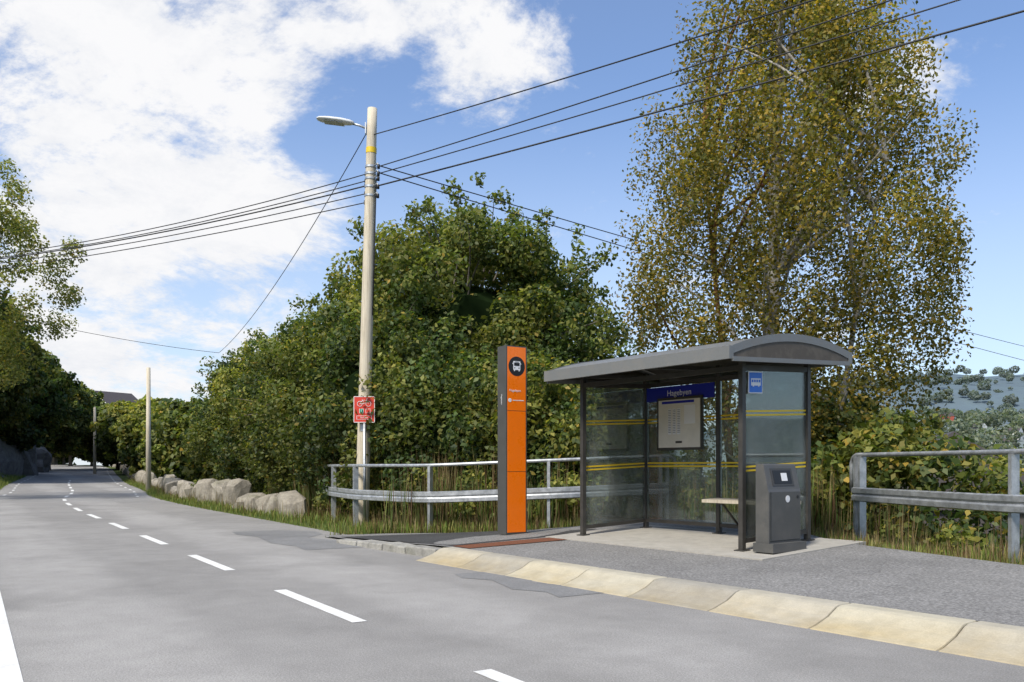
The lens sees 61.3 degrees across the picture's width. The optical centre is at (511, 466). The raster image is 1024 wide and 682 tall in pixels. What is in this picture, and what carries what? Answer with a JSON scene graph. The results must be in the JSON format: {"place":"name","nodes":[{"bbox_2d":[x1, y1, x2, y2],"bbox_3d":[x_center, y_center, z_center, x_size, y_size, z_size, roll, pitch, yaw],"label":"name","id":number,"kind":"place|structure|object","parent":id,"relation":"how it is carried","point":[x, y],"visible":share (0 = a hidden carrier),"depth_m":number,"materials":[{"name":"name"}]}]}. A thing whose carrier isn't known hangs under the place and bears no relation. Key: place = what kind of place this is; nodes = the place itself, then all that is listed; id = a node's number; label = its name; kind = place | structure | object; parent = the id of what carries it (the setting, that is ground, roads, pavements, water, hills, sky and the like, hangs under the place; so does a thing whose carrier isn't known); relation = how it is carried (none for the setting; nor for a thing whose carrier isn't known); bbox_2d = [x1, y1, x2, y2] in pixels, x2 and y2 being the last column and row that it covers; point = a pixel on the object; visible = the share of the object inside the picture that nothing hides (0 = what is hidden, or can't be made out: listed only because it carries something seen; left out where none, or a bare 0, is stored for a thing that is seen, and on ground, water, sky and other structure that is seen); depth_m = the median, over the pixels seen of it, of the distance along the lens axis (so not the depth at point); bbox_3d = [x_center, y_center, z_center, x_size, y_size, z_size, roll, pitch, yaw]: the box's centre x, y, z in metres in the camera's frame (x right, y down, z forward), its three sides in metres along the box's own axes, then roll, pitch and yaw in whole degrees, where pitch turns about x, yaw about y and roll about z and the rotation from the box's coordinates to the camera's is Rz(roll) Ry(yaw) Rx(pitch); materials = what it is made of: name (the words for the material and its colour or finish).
{"place":"outdoors","nodes":[
{"label":"outdoors","id":0,"kind":"place"},
{"bbox_2d":[0,465,1023,681],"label":"road asphalt","id":1,"kind":"structure","parent":0,"point":[86,597],"depth_m":6.62,"materials":[{"name":"grey asphalt"}]},
{"bbox_2d":[0,474,523,681],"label":"road markings","id":2,"kind":"structure","parent":1,"relation":"on","point":[10,670],"depth_m":6.16,"materials":[{"name":"paint"}]},
{"bbox_2d":[65,466,601,596],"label":"road patches","id":3,"kind":"object","parent":1,"relation":"on","point":[301,540],"visible":0.87,"depth_m":12.44,"materials":[{"name":"grey asphalt"}]},
{"bbox_2d":[336,539,440,556],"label":"curb","id":4,"kind":"structure","parent":1,"relation":"on","point":[412,549],"depth_m":12.01,"materials":[{"name":"grey concrete"}]},
{"bbox_2d":[416,547,1023,665],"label":"curb","id":5,"kind":"structure","parent":1,"relation":"on","point":[996,642],"depth_m":6.80,"materials":[{"name":"concrete"}]},
{"bbox_2d":[0,373,1023,621],"bbox_3d":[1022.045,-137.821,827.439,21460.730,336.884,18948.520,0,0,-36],"label":"hillside terrain","id":6,"kind":"structure","parent":0,"point":[966,403],"depth_m":1889.37,"materials":[{"name":"green plant"}]},
{"bbox_2d":[0,435,51,475],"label":"rock outcrop","id":7,"kind":"object","parent":6,"relation":"on","point":[34,461],"visible":0.49,"depth_m":64.32,"materials":[{"name":"grey stone"}]},
{"bbox_2d":[51,457,57,464],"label":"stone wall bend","id":8,"kind":"object","parent":6,"relation":"on","point":[54,461],"visible":0.02,"depth_m":102.11,"materials":[{"name":"grey stone"}]},
{"bbox_2d":[93,367,150,489],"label":"utility poles","id":9,"kind":"object","parent":6,"relation":"on","point":[148,428],"visible":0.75,"depth_m":40.93,"materials":[{"name":"brown wood"}]},
{"bbox_2d":[0,289,255,490],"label":"trees","id":10,"kind":"object","parent":6,"relation":"on","point":[56,415],"visible":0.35,"depth_m":58.44,"materials":[{"name":"green plant"}]},
{"bbox_2d":[110,462,307,517],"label":"boulders","id":11,"kind":"object","parent":6,"relation":"on","point":[239,489],"visible":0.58,"depth_m":24.42,"materials":[{"name":"grey stone"}]},
{"bbox_2d":[32,285,601,518],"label":"shade trees","id":12,"kind":"object","parent":6,"relation":"on","point":[477,306],"visible":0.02,"depth_m":20.70,"materials":[{"name":"green plant"}]},
{"bbox_2d":[316,107,379,523],"bbox_3d":[-3.250,-2.834,17.349,1.304,8.656,0.474,0,0,4],"label":"utility pole","id":13,"kind":"object","parent":6,"relation":"on","point":[371,185],"visible":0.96,"depth_m":17.21,"materials":[{"name":"brown wood"}]},
{"bbox_2d":[0,0,1023,359],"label":"overhead wires","id":14,"kind":"object","parent":13,"relation":"attached to","point":[510,150],"visible":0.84,"depth_m":16.02,"materials":[{"name":"black"}]},
{"bbox_2d":[354,396,374,522],"bbox_3d":[-2.949,0.005,17.109,0.341,2.770,0.352,0,0,-36],"label":"cycle route sign","id":15,"kind":"object","parent":6,"relation":"on","point":[363,406],"visible":0.94,"depth_m":17.07,"materials":[{"name":"metal"}]},
{"bbox_2d":[322,456,604,531],"bbox_3d":[-1.746,0.680,17.056,9.717,1.781,2.792,0,0,40],"label":"guard rail","id":16,"kind":"object","parent":6,"relation":"on","point":[429,497],"visible":0.63,"depth_m":15.00,"materials":[{"name":"metal"}]},
{"bbox_2d":[0,0,1007,538],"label":"tree branches","id":17,"kind":"object","parent":6,"relation":"on","point":[884,158],"visible":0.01,"depth_m":15.93,"materials":[{"name":"brown plant"}]},
{"bbox_2d":[0,154,87,393],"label":"tree foliage","id":18,"kind":"object","parent":17,"relation":"attached to","point":[16,228],"visible":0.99,"depth_m":31.59,"materials":[{"name":"green plant"}]},
{"bbox_2d":[0,442,1023,564],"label":"verge grass","id":19,"kind":"structure","parent":6,"relation":"on","point":[415,521],"depth_m":15.13,"materials":[{"name":"green plant"}]},
{"bbox_2d":[94,390,1023,552],"bbox_3d":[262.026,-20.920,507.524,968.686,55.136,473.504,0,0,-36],"label":"distant houses","id":20,"kind":"structure","parent":6,"relation":"on","point":[109,397],"depth_m":42.33,"materials":[{"name":"white"}]},
{"bbox_2d":[181,171,1023,557],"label":"bushes","id":21,"kind":"object","parent":6,"relation":"on","point":[531,281],"visible":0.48,"depth_m":19.42,"materials":[{"name":"green plant"}]},
{"bbox_2d":[311,467,991,554],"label":"leafy weeds","id":22,"kind":"object","parent":6,"relation":"on","point":[570,501],"visible":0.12,"depth_m":15.20,"materials":[{"name":"green plant"}]},
{"bbox_2d":[324,519,1023,626],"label":"sidewalk","id":23,"kind":"structure","parent":6,"relation":"on","point":[968,588],"depth_m":8.19,"materials":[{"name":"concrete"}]},
{"bbox_2d":[347,529,591,545],"bbox_3d":[-0.670,1.042,13.421,2.650,0.219,3.600,0,0,-36],"label":"pavement patch","id":24,"kind":"object","parent":23,"relation":"on","point":[432,538],"visible":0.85,"depth_m":13.14,"materials":[{"name":"grey asphalt"}]},
{"bbox_2d":[456,538,566,547],"bbox_3d":[-0.018,1.011,11.416,1.497,0.063,0.391,0,0,-24],"label":"pavement tactile strip","id":25,"kind":"object","parent":23,"relation":"on","point":[508,542],"visible":1,"depth_m":11.41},
{"bbox_2d":[498,345,526,534],"bbox_3d":[0.004,-0.382,12.886,0.381,2.790,0.257,0,0,-36],"label":"bus stop pylon","id":26,"kind":"object","parent":23,"relation":"on","point":[512,451],"visible":1,"depth_m":12.79,"materials":[{"name":"orange metal"}]},
{"bbox_2d":[546,525,865,560],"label":"shelter slab","id":27,"kind":"structure","parent":23,"relation":"on","point":[693,540],"depth_m":10.85,"materials":[{"name":"concrete"}]},
{"bbox_2d":[544,334,851,551],"bbox_3d":[2.314,-0.284,11.235,2.310,2.486,3.202,0,0,-36],"label":"bus shelter","id":28,"kind":"object","parent":27,"relation":"on","point":[651,430],"visible":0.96,"depth_m":11.53,"materials":[{"name":"metal"}]},
{"bbox_2d":[753,464,805,553],"bbox_3d":[2.988,0.460,9.632,0.630,0.970,0.260,0,0,-38],"label":"litter bin","id":29,"kind":"object","parent":27,"relation":"on","point":[778,510],"visible":0.99,"depth_m":9.52,"materials":[{"name":"black metal"}]},
{"bbox_2d":[606,0,978,490],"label":"birch tree","id":30,"kind":"object","parent":6,"relation":"on","point":[823,54],"visible":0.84,"depth_m":14.79,"materials":[{"name":"green plant"}]},
{"bbox_2d":[726,365,1023,467],"bbox_3d":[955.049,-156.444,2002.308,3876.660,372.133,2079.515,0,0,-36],"label":"distant hillside","id":31,"kind":"structure","parent":6,"relation":"on","point":[962,422],"depth_m":767.07,"materials":[{"name":"green plant"}]},
{"bbox_2d":[849,449,1023,562],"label":"guard rail","id":32,"kind":"object","parent":6,"relation":"on","point":[1011,503],"visible":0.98,"depth_m":10.30,"materials":[{"name":"metal"}]},
{"bbox_2d":[0,0,1023,465],"label":"sky","id":33,"kind":"structure","parent":0,"point":[120,117],"materials":[{"name":"blue"}]},
{"bbox_2d":[667,390,690,396],"bbox_3d":[2.336,-1.019,12.083,0.002,0.105,0.442,0,0,-36],"label":"sign lettering","id":34,"kind":"object","parent":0,"point":[674,395],"visible":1,"depth_m":12.13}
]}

